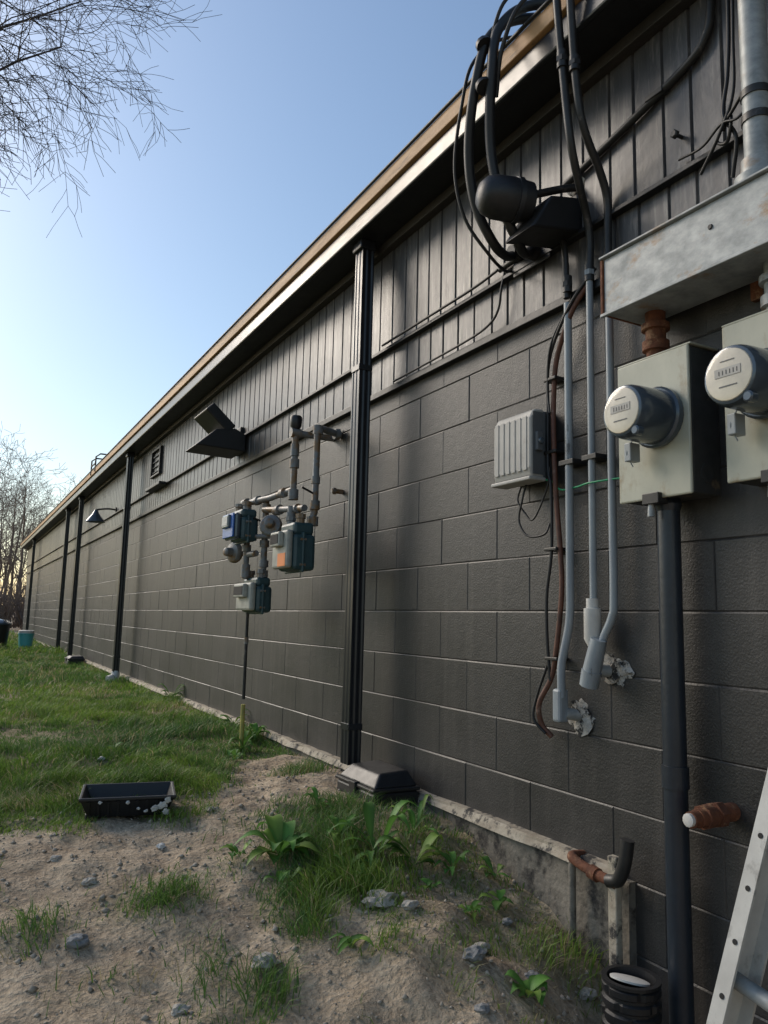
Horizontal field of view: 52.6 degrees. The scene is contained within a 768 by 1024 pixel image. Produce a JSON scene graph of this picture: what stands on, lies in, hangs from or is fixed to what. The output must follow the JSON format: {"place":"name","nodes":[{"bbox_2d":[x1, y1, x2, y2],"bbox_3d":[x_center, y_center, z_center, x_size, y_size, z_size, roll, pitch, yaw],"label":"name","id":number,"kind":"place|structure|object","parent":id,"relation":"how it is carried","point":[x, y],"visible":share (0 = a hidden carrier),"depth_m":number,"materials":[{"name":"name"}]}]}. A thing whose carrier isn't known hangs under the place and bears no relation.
{"place":"outdoors","nodes":[
{"label":"outdoors","id":0,"kind":"place"},
{"bbox_2d":[90,453,105,475],"bbox_3d":[-4.067,-0.687,11.742,0.634,0.282,0.424,6,-9,-28],"label":"roof access rail","id":1,"kind":"object","parent":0,"point":[96,458],"visible":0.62,"depth_m":11.49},
{"bbox_2d":[0,0,535,606],"label":"sky","id":2,"kind":"structure","parent":0,"point":[290,108],"materials":[{"name":"blue"}]},
{"bbox_2d":[20,0,580,545],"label":"roof edge board","id":3,"kind":"object","parent":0,"point":[530,36],"visible":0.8,"depth_m":3.92,"materials":[{"name":"wood"}]},
{"bbox_2d":[0,607,603,1023],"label":"ground","id":4,"kind":"structure","parent":0,"point":[26,873],"depth_m":2.27,"materials":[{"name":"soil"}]},
{"bbox_2d":[0,619,11,646],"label":"trash can","id":5,"kind":"object","parent":4,"relation":"on","point":[4,628],"visible":0.86,"depth_m":15.45,"materials":[{"name":"black plastic"}]},
{"bbox_2d":[0,573,26,629],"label":"undergrowth","id":6,"kind":"object","parent":4,"relation":"on","point":[7,601],"visible":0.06,"depth_m":32.10,"materials":[{"name":"plant"}]},
{"bbox_2d":[18,630,34,647],"bbox_3d":[-7.310,2.611,15.860,0.308,0.390,0.308,6,-9,-28],"label":"plastic bucket","id":7,"kind":"object","parent":4,"relation":"on","point":[25,637],"visible":0.91,"depth_m":15.75,"materials":[{"name":"teal plastic"}]},
{"bbox_2d":[0,421,81,626],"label":"distant trees","id":8,"kind":"object","parent":4,"relation":"on","point":[6,561],"visible":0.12,"depth_m":44.28,"materials":[{"name":"brown plant"}]},
{"bbox_2d":[50,855,61,861],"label":"rock","id":9,"kind":"object","parent":4,"relation":"on","point":[53,858],"visible":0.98,"depth_m":2.62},
{"bbox_2d":[64,655,84,664],"bbox_3d":[-4.820,2.304,12.101,0.260,0.140,0.416,6,-9,-28],"label":"bait station","id":10,"kind":"object","parent":4,"relation":"on","point":[73,659],"visible":0.89,"depth_m":11.96,"materials":[{"name":"black plastic"}]},
{"bbox_2d":[64,933,89,948],"bbox_3d":[-0.846,1.184,2.142,0.066,0.036,0.051,6,-9,-28],"label":"rock","id":11,"kind":"object","parent":4,"relation":"on","point":[81,940],"visible":0.99,"depth_m":2.13,"materials":[{"name":"stone"}]},
{"bbox_2d":[81,877,97,885],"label":"rock","id":12,"kind":"object","parent":4,"relation":"on","point":[87,881],"visible":1,"depth_m":2.48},
{"bbox_2d":[0,0,221,237],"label":"bare tree","id":13,"kind":"object","parent":4,"relation":"on","point":[40,15],"visible":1,"depth_m":8.76,"materials":[{"name":"brown plant"}]},
{"bbox_2d":[100,742,122,752],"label":"weed plant","id":14,"kind":"object","parent":4,"relation":"on","point":[113,746],"visible":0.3,"depth_m":4.60,"materials":[{"name":"green plant"}]},
{"bbox_2d":[105,671,119,681],"bbox_3d":[-3.192,1.946,9.158,0.115,0.152,0.175,-3,-9,27],"label":"white drain elbow","id":15,"kind":"object","parent":4,"relation":"on","point":[114,673],"visible":0.74,"depth_m":9.13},
{"bbox_2d":[78,781,175,821],"bbox_3d":[-1.030,1.167,3.127,0.360,0.095,0.284,4,-8,-17],"label":"planter box","id":16,"kind":"object","parent":4,"relation":"on","point":[110,801],"visible":0.97,"depth_m":3.04,"materials":[{"name":"black plastic"}]},
{"bbox_2d":[156,843,165,848],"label":"rock","id":17,"kind":"object","parent":4,"relation":"on","point":[160,845],"visible":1,"depth_m":2.79,"materials":[{"name":"white stone"}]},
{"bbox_2d":[157,684,184,698],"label":"weed plant","id":18,"kind":"object","parent":4,"relation":"on","point":[169,693],"visible":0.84,"depth_m":7.01,"materials":[{"name":"green plant"}]},
{"bbox_2d":[171,1003,190,1016],"bbox_3d":[-0.503,1.232,1.922,0.050,0.029,0.036,6,-9,-28],"label":"rock","id":19,"kind":"object","parent":4,"relation":"on","point":[175,1011],"visible":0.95,"depth_m":1.91,"materials":[{"name":"stone"}]},
{"bbox_2d":[205,806,214,811],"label":"rock","id":20,"kind":"object","parent":4,"relation":"on","point":[209,809],"visible":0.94,"depth_m":3.13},
{"bbox_2d":[218,709,248,724],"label":"weed plant","id":21,"kind":"object","parent":4,"relation":"on","point":[227,717],"visible":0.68,"depth_m":5.43,"materials":[{"name":"green plant"}]},
{"bbox_2d":[225,749,245,760],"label":"weed plant","id":22,"kind":"object","parent":4,"relation":"on","point":[234,752],"visible":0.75,"depth_m":4.31,"materials":[{"name":"green plant"}]},
{"bbox_2d":[219,839,254,860],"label":"weed plant","id":23,"kind":"object","parent":4,"relation":"on","point":[232,848],"visible":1,"depth_m":2.69,"materials":[{"name":"green plant"}]},
{"bbox_2d":[229,730,257,750],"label":"weed plant","id":24,"kind":"object","parent":4,"relation":"on","point":[247,737],"visible":0.92,"depth_m":4.62,"materials":[{"name":"green plant"}]},
{"bbox_2d":[244,723,270,736],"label":"weed plant","id":25,"kind":"object","parent":4,"relation":"on","point":[254,725],"visible":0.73,"depth_m":5.01,"materials":[{"name":"green plant"}]},
{"bbox_2d":[251,951,280,970],"bbox_3d":[-0.323,1.226,2.116,0.070,0.050,0.077,-4,-9,33],"label":"rock","id":26,"kind":"object","parent":4,"relation":"on","point":[260,957],"visible":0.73,"depth_m":2.10,"materials":[{"name":"stone"}]},
{"bbox_2d":[234,814,322,865],"bbox_3d":[-0.385,1.145,2.728,0.284,0.120,0.274,6,-9,-28],"label":"weed plant","id":27,"kind":"object","parent":4,"relation":"on","point":[277,829],"visible":0.99,"depth_m":2.72,"materials":[{"name":"green plant"}]},
{"bbox_2d":[263,866,304,887],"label":"weed plant","id":28,"kind":"object","parent":4,"relation":"on","point":[280,874],"visible":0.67,"depth_m":2.52,"materials":[{"name":"green plant"}]},
{"bbox_2d":[239,415,342,748],"bbox_3d":[-0.575,0.455,4.528,0.325,2.005,0.782,8,-10,-40],"label":"gas pipe","id":29,"kind":"object","parent":4,"relation":"on","point":[296,433],"visible":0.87,"depth_m":4.47,"materials":[{"name":"metal"}]},
{"bbox_2d":[222,501,257,544],"bbox_3d":[-0.879,0.067,4.710,0.181,0.250,0.242,6,-9,-28],"label":"gas meter","id":30,"kind":"object","parent":29,"relation":"attached to","point":[240,525],"visible":1,"depth_m":4.63,"materials":[{"name":"blue paint"}]},
{"bbox_2d":[223,543,242,562],"bbox_3d":[-0.942,0.254,4.867,0.127,0.132,0.124,2,-8,-5],"label":"gas regulator","id":31,"kind":"object","parent":30,"relation":"attached to","point":[232,552],"visible":0.88,"depth_m":4.83,"materials":[{"name":"paint"}]},
{"bbox_2d":[233,569,271,613],"bbox_3d":[-0.801,0.482,4.689,0.171,0.265,0.302,6,-9,-28],"label":"gas meter","id":32,"kind":"object","parent":29,"relation":"attached to","point":[252,594],"visible":0.94,"depth_m":4.59,"materials":[{"name":"paint"}]},
{"bbox_2d":[259,515,281,536],"bbox_3d":[-0.653,0.079,4.505,0.121,0.132,0.135,6,-9,-28],"label":"gas regulator","id":33,"kind":"object","parent":29,"relation":"attached to","point":[269,525],"visible":0.91,"depth_m":4.48,"materials":[{"name":"paint"}]},
{"bbox_2d":[270,513,314,573],"bbox_3d":[-0.506,0.173,4.230,0.201,0.315,0.252,6,-9,-28],"label":"gas meter","id":34,"kind":"object","parent":29,"relation":"attached to","point":[292,543],"visible":1,"depth_m":4.15,"materials":[{"name":"paint"}]},
{"bbox_2d":[0,630,608,1023],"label":"grass","id":35,"kind":"structure","parent":4,"relation":"on","point":[47,703],"depth_m":3.21,"materials":[{"name":"plant"}]},
{"bbox_2d":[300,787,331,811],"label":"weed plant","id":36,"kind":"object","parent":4,"relation":"on","point":[313,794],"visible":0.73,"depth_m":3.23,"materials":[{"name":"green plant"}]},
{"bbox_2d":[327,814,359,841],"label":"weed plant","id":37,"kind":"object","parent":4,"relation":"on","point":[341,827],"visible":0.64,"depth_m":2.87,"materials":[{"name":"green plant"}]},
{"bbox_2d":[329,933,373,954],"bbox_3d":[-0.102,1.220,2.214,0.121,0.052,0.149,3,-8,-13],"label":"weed plant","id":38,"kind":"object","parent":4,"relation":"on","point":[344,941],"visible":0.99,"depth_m":2.18,"materials":[{"name":"green plant"}]},
{"bbox_2d":[329,852,374,869],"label":"weed plant","id":39,"kind":"object","parent":4,"relation":"on","point":[362,854],"visible":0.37,"depth_m":2.67,"materials":[{"name":"green plant"}]},
{"bbox_2d":[86,663,636,967],"bbox_3d":[-5.295,2.921,13.232,0.071,0.887,25.160,6,-9,-28],"label":"foundation","id":40,"kind":"object","parent":4,"relation":"on","point":[543,875],"visible":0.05,"depth_m":2.58,"materials":[{"name":"concrete"}]},
{"bbox_2d":[349,857,387,889],"bbox_3d":[-0.049,1.207,2.582,0.145,0.080,0.166,0,-8,7],"label":"weed plant","id":41,"kind":"object","parent":4,"relation":"on","point":[373,859],"visible":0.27,"depth_m":2.60,"materials":[{"name":"green plant"}]},
{"bbox_2d":[327,800,419,866],"bbox_3d":[-0.035,1.137,2.767,0.319,0.180,0.313,-1,-8,18],"label":"weed plant","id":42,"kind":"object","parent":4,"relation":"on","point":[369,811],"visible":0.75,"depth_m":2.80,"materials":[{"name":"green plant"}]},
{"bbox_2d":[335,760,419,806],"bbox_3d":[-0.038,1.231,3.454,0.240,0.199,0.376,6,-9,-28],"label":"bait station","id":43,"kind":"object","parent":4,"relation":"on","point":[393,781],"visible":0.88,"depth_m":3.35,"materials":[{"name":"black plastic"}]},
{"bbox_2d":[361,889,398,907],"bbox_3d":[-0.008,1.220,2.436,0.109,0.065,0.107,-2,-9,22],"label":"rock","id":44,"kind":"object","parent":4,"relation":"on","point":[372,901],"visible":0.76,"depth_m":2.41,"materials":[{"name":"stone"}]},
{"bbox_2d":[22,284,767,1023],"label":"block wall","id":45,"kind":"structure","parent":4,"relation":"on","point":[454,620],"depth_m":3.12,"materials":[{"name":"concrete"}]},
{"bbox_2d":[26,278,599,573],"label":"siding base trim","id":46,"kind":"structure","parent":45,"relation":"attached to","point":[540,314],"depth_m":3.72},
{"bbox_2d":[27,0,767,572],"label":"siding","id":47,"kind":"object","parent":46,"relation":"on","point":[537,287],"visible":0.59,"depth_m":3.33,"materials":[{"name":"paint"}]},
{"bbox_2d":[86,507,116,522],"bbox_3d":[-3.896,0.029,10.714,0.398,0.230,0.254,6,-9,-28],"label":"barn light","id":48,"kind":"object","parent":47,"relation":"attached to","point":[95,516],"visible":0.99,"depth_m":10.64,"materials":[{"name":"metal"}]},
{"bbox_2d":[145,445,166,492],"bbox_3d":[-2.497,-0.490,8.534,0.090,0.475,0.750,6,-9,-28],"label":"wall vent","id":49,"kind":"object","parent":47,"relation":"attached to","point":[156,486],"depth_m":8.55,"materials":[{"name":"metal"}]},
{"bbox_2d":[185,403,245,458],"bbox_3d":[-1.288,-0.627,6.030,0.416,0.346,0.360,6,-9,-28],"label":"floodlight","id":50,"kind":"object","parent":47,"relation":"attached to","point":[223,438],"visible":0.98,"depth_m":5.89,"materials":[{"name":"black plastic"}]},
{"bbox_2d":[27,130,742,566],"bbox_3d":[-3.860,0.048,11.075,0.048,0.016,31.000,6,-9,-28],"label":"siding ledge","id":51,"kind":"object","parent":47,"relation":"attached to","point":[647,194],"visible":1,"depth_m":3.17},
{"bbox_2d":[507,245,551,277],"bbox_3d":[0.569,-1.012,2.997,0.096,0.146,0.226,6,-9,-28],"label":"cable junction","id":52,"kind":"object","parent":51,"relation":"on","point":[535,255],"visible":0.39,"depth_m":2.98,"materials":[{"name":"metal"}]},
{"bbox_2d":[453,0,545,272],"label":"service cable","id":53,"kind":"object","parent":52,"relation":"attached to","point":[487,46],"visible":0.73,"depth_m":2.78,"materials":[{"name":"black rubber"}]},
{"bbox_2d":[381,269,497,346],"bbox_3d":[0.227,-0.920,3.582,0.012,0.030,0.980,6,-9,-28],"label":"electrical conduit","id":54,"kind":"object","parent":47,"relation":"attached to","point":[447,304],"visible":1,"depth_m":3.49,"materials":[{"name":"metal"}]},
{"bbox_2d":[393,272,505,381],"bbox_3d":[0.267,-0.811,3.519,0.021,0.226,0.905,6,-9,-28],"label":"communication cable","id":55,"kind":"object","parent":47,"relation":"attached to","point":[470,338],"visible":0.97,"depth_m":3.31,"materials":[{"name":"black rubber"}]},
{"bbox_2d":[475,174,581,248],"bbox_3d":[0.517,-1.079,2.777,0.400,0.232,0.185,6,-9,-28],"label":"floodlight","id":56,"kind":"object","parent":47,"relation":"attached to","point":[550,222],"visible":0.89,"depth_m":2.71,"materials":[{"name":"black plastic"}]},
{"bbox_2d":[568,177,584,195],"bbox_3d":[0.700,-1.184,2.817,0.029,0.073,0.090,7,-9,-33],"label":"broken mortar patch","id":57,"kind":"object","parent":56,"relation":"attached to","point":[573,193],"visible":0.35,"depth_m":2.81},
{"bbox_2d":[497,239,571,299],"bbox_3d":[0.568,-0.886,2.963,0.036,0.288,0.419,6,-9,-28],"label":"electrical conduit","id":58,"kind":"object","parent":47,"relation":"attached to","point":[567,284],"visible":0.55,"depth_m":2.79,"materials":[{"name":"metal"}]},
{"bbox_2d":[553,0,593,263],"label":"electrical conduit","id":59,"kind":"object","parent":47,"relation":"attached to","point":[562,59],"visible":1,"depth_m":2.58,"materials":[{"name":"plastic"}]},
{"bbox_2d":[566,0,611,252],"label":"electrical conduit","id":60,"kind":"object","parent":47,"relation":"attached to","point":[574,64],"visible":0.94,"depth_m":2.54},
{"bbox_2d":[562,0,714,184],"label":"electrical conduit","id":61,"kind":"object","parent":47,"relation":"attached to","point":[657,95],"visible":0.85,"depth_m":2.46,"materials":[{"name":"plastic"}]},
{"bbox_2d":[670,129,682,138],"bbox_3d":[0.902,-1.156,2.387,0.044,0.027,0.027,6,-9,-28],"label":"wall bolt","id":62,"kind":"object","parent":47,"relation":"attached to","point":[674,134],"depth_m":2.38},
{"bbox_2d":[678,0,741,177],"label":"communication cable","id":63,"kind":"object","parent":47,"relation":"attached to","point":[728,119],"visible":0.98,"depth_m":2.19,"materials":[{"name":"black rubber"}]},
{"bbox_2d":[36,640,607,873],"bbox_3d":[-5.309,2.473,13.330,0.082,0.040,25.125,6,-9,-28],"label":"foundation ledge","id":64,"kind":"object","parent":45,"relation":"attached to","point":[500,826],"visible":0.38,"depth_m":3.07,"materials":[{"name":"concrete"}]},
{"bbox_2d":[491,409,552,489],"bbox_3d":[0.525,-0.232,2.896,0.126,0.267,0.251,6,-9,-28],"label":"telephone junction box","id":65,"kind":"object","parent":45,"relation":"attached to","point":[519,449],"visible":1,"depth_m":2.83,"materials":[{"name":"beige plastic"}]},
{"bbox_2d":[517,267,596,737],"bbox_3d":[0.613,-0.027,2.747,0.075,1.621,0.399,6,-9,-28],"label":"communication cable","id":66,"kind":"object","parent":45,"relation":"attached to","point":[554,380],"visible":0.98,"depth_m":2.74,"materials":[{"name":"black rubber"}]},
{"bbox_2d":[553,302,586,722],"bbox_3d":[0.652,-0.019,2.695,0.108,1.460,0.096,6,-9,-28],"label":"electrical conduit","id":67,"kind":"object","parent":45,"relation":"attached to","point":[563,712],"visible":0.98,"depth_m":2.65,"materials":[{"name":"metal"}]},
{"bbox_2d":[568,698,595,736],"bbox_3d":[0.658,0.689,2.610,0.029,0.132,0.159,6,-9,-28],"label":"broken mortar patch","id":68,"kind":"object","parent":45,"relation":"attached to","point":[583,726],"visible":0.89,"depth_m":2.59,"materials":[{"name":"concrete"}]},
{"bbox_2d":[581,263,606,645],"bbox_3d":[0.703,-0.207,2.606,0.083,1.310,0.068,6,-9,-28],"label":"electrical conduit","id":69,"kind":"object","parent":45,"relation":"attached to","point":[592,615],"visible":0.88,"depth_m":2.58,"materials":[{"name":"white paint"}]},
{"bbox_2d":[579,252,617,689],"bbox_3d":[0.704,-0.149,2.556,0.120,1.439,0.120,1,-8,1],"label":"electrical conduit","id":70,"kind":"object","parent":45,"relation":"attached to","point":[594,669],"visible":0.84,"depth_m":2.47,"materials":[{"name":"metal"}]},
{"bbox_2d":[567,837,634,965],"bbox_3d":[0.652,1.208,2.380,0.092,0.463,0.309,4,-8,-15],"label":"rusty pipe","id":71,"kind":"object","parent":45,"relation":"attached to","point":[614,879],"visible":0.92,"depth_m":2.31,"materials":[{"name":"metal"}]},
{"bbox_2d":[603,654,634,687],"bbox_3d":[0.749,0.516,2.474,0.036,0.129,0.142,6,-9,-28],"label":"broken mortar patch","id":72,"kind":"object","parent":45,"relation":"attached to","point":[622,670],"visible":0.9,"depth_m":2.47,"materials":[{"name":"concrete"}]},
{"bbox_2d":[604,341,720,516],"bbox_3d":[0.772,-0.229,2.271,0.281,0.486,0.277,6,-9,-28],"label":"electric meter","id":73,"kind":"object","parent":45,"relation":"attached to","point":[661,420],"visible":1,"depth_m":2.20,"materials":[{"name":"metal"}]},
{"bbox_2d":[546,477,619,490],"bbox_3d":[0.683,-0.112,2.607,0.046,0.068,0.462,6,-9,-28],"label":"ground wire","id":74,"kind":"object","parent":73,"relation":"attached to","point":[588,483],"visible":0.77,"depth_m":2.57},
{"bbox_2d":[599,166,767,356],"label":"metal wireway","id":75,"kind":"object","parent":45,"relation":"attached to","point":[706,250],"visible":0.93,"depth_m":2.15,"materials":[{"name":"metal"}]},
{"bbox_2d":[734,0,767,183],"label":"service mast","id":76,"kind":"object","parent":75,"relation":"on","point":[753,40],"visible":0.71,"depth_m":2.01,"materials":[{"name":"metal"}]},
{"bbox_2d":[683,802,740,829],"bbox_3d":[0.856,0.796,2.037,0.178,0.067,0.066,6,-9,-28],"label":"rusty pipe","id":77,"kind":"object","parent":45,"relation":"attached to","point":[710,815],"visible":1,"depth_m":2.01,"materials":[{"name":"brown metal"}]},
{"bbox_2d":[705,309,767,486],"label":"electric meter","id":78,"kind":"object","parent":45,"relation":"attached to","point":[736,380],"visible":1,"depth_m":1.95,"materials":[{"name":"metal"}]},
{"bbox_2d":[374,832,442,866],"bbox_3d":[0.094,1.190,2.732,0.282,0.110,0.096,4,-8,-15],"label":"weed plant","id":79,"kind":"object","parent":4,"relation":"on","point":[431,837],"visible":0.91,"depth_m":2.74,"materials":[{"name":"green plant"}]},
{"bbox_2d":[401,900,419,909],"bbox_3d":[0.080,1.206,2.386,0.056,0.031,0.042,8,-11,-41],"label":"rock","id":80,"kind":"object","parent":4,"relation":"on","point":[409,904],"visible":0.98,"depth_m":2.37,"materials":[{"name":"stone"}]},
{"bbox_2d":[387,794,438,836],"bbox_3d":[0.109,1.142,2.926,0.187,0.137,0.200,3,-8,-11],"label":"weed plant","id":81,"kind":"object","parent":4,"relation":"on","point":[420,818],"visible":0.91,"depth_m":2.93,"materials":[{"name":"green plant"}]},
{"bbox_2d":[418,878,443,890],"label":"weed plant","id":82,"kind":"object","parent":4,"relation":"on","point":[428,881],"visible":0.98,"depth_m":2.58,"materials":[{"name":"green plant"}]},
{"bbox_2d":[432,850,473,875],"bbox_3d":[0.243,1.225,2.728,0.162,0.061,0.143,6,-9,-28],"label":"weed plant","id":83,"kind":"object","parent":4,"relation":"on","point":[447,857],"visible":1,"depth_m":2.74,"materials":[{"name":"green plant"}]},
{"bbox_2d":[459,900,487,920],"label":"weed plant","id":84,"kind":"object","parent":4,"relation":"on","point":[474,906],"visible":0.93,"depth_m":2.47,"materials":[{"name":"green plant"}]},
{"bbox_2d":[462,945,486,962],"bbox_3d":[0.251,1.232,2.163,0.071,0.040,0.057,6,-9,-28],"label":"rock","id":85,"kind":"object","parent":4,"relation":"on","point":[475,952],"visible":0.98,"depth_m":2.15,"materials":[{"name":"stone"}]},
{"bbox_2d":[474,1003,489,1013],"bbox_3d":[0.251,1.270,1.989,0.042,0.026,0.040,1,-8,5],"label":"rock","id":86,"kind":"object","parent":4,"relation":"on","point":[482,1008],"visible":1,"depth_m":1.98,"materials":[{"name":"stone"}]},
{"bbox_2d":[474,942,490,950],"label":"rock","id":87,"kind":"object","parent":4,"relation":"on","point":[485,945],"visible":0.44,"depth_m":2.27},
{"bbox_2d":[479,856,510,878],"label":"weed plant","id":88,"kind":"object","parent":4,"relation":"on","point":[486,859],"visible":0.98,"depth_m":2.77,"materials":[{"name":"green plant"}]},
{"bbox_2d":[478,889,513,910],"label":"weed plant","id":89,"kind":"object","parent":4,"relation":"on","point":[501,897],"visible":0.98,"depth_m":2.58,"materials":[{"name":"green plant"}]},
{"bbox_2d":[502,917,512,925],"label":"rock","id":90,"kind":"object","parent":4,"relation":"on","point":[507,921],"visible":1,"depth_m":2.45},
{"bbox_2d":[504,969,553,1005],"bbox_3d":[0.394,1.285,2.122,0.122,0.059,0.147,-3,-9,28],"label":"weed plant","id":91,"kind":"object","parent":4,"relation":"on","point":[536,983],"visible":0.98,"depth_m":2.11,"materials":[{"name":"green plant"}]},
{"bbox_2d":[524,970,538,978],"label":"rock","id":92,"kind":"object","parent":4,"relation":"on","point":[529,973],"visible":0.53,"depth_m":2.20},
{"bbox_2d":[577,987,597,1000],"bbox_3d":[0.594,1.411,2.275,0.060,0.032,0.044,2,-8,-5],"label":"rock","id":93,"kind":"object","parent":4,"relation":"on","point":[584,992],"visible":0.98,"depth_m":2.26,"materials":[{"name":"stone"}]},
{"bbox_2d":[601,964,661,1023],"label":"corrugated drain pipe","id":94,"kind":"object","parent":4,"relation":"on","point":[631,994],"visible":1,"depth_m":2.03,"materials":[{"name":"black plastic"}]},
{"bbox_2d":[655,498,694,1023],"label":"conduit","id":95,"kind":"object","parent":4,"relation":"on","point":[675,775],"visible":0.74,"depth_m":2.16,"materials":[{"name":"metal"}]},
{"bbox_2d":[706,770,767,1023],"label":"ladder","id":96,"kind":"object","parent":4,"relation":"on","point":[740,993],"visible":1,"depth_m":1.40,"materials":[{"name":"metal"}]},
{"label":"rear walls","id":97,"kind":"object","parent":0,"visible":0},
{"bbox_3d":[0.128,-0.315,13.316,9.400,0.320,31.200,6,-9,-28],"label":"roof","id":98,"kind":"object","parent":97,"relation":"on","visible":0},
{"bbox_2d":[20,0,552,543],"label":"drip edge","id":99,"kind":"object","parent":98,"relation":"attached to","point":[458,94],"visible":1,"depth_m":3.95,"materials":[{"name":"metal"}]},
{"bbox_2d":[21,0,613,548],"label":"fascia gutter","id":100,"kind":"object","parent":98,"relation":"attached to","point":[531,64],"visible":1,"depth_m":3.73,"materials":[{"name":"paint"}]},
{"bbox_2d":[22,0,665,548],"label":"soffit","id":101,"kind":"structure","parent":98,"relation":"attached to","point":[614,22],"depth_m":3.57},
{"bbox_2d":[25,539,35,629],"bbox_3d":[-9.602,2.092,21.094,0.090,2.720,0.100,6,-9,-28],"label":"downspout","id":102,"kind":"object","parent":101,"relation":"attached to","point":[30,584],"visible":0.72,"depth_m":21.08,"materials":[{"name":"paint"}]},
{"bbox_2d":[55,508,70,649],"bbox_3d":[-6.055,1.285,14.650,0.090,2.720,0.100,6,-9,-28],"label":"downspout","id":103,"kind":"object","parent":101,"relation":"attached to","point":[63,576],"visible":0.83,"depth_m":14.63,"materials":[{"name":"paint"}]},
{"bbox_2d":[67,496,84,655],"bbox_3d":[-5.192,1.088,13.083,0.090,2.720,0.100,6,-9,-28],"label":"downspout","id":104,"kind":"object","parent":101,"relation":"attached to","point":[76,574],"visible":0.85,"depth_m":13.06,"materials":[{"name":"paint"}]},
{"bbox_2d":[112,452,134,671],"bbox_3d":[-3.154,0.600,9.385,0.090,2.670,0.100,6,-9,-28],"label":"downspout","id":105,"kind":"object","parent":101,"relation":"attached to","point":[123,564],"visible":0.96,"depth_m":9.36,"materials":[{"name":"paint"}]},
{"bbox_2d":[340,238,375,764],"bbox_3d":[-0.134,-0.103,3.901,0.090,2.640,0.100,6,-9,-28],"label":"downspout","id":106,"kind":"object","parent":101,"relation":"attached to","point":[364,250],"visible":0.98,"depth_m":3.87,"materials":[{"name":"paint"}]},
{"bbox_2d":[27,0,696,549],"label":"frieze board","id":107,"kind":"object","parent":101,"relation":"attached to","point":[655,22],"visible":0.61,"depth_m":3.42,"materials":[{"name":"wood"}]}
]}

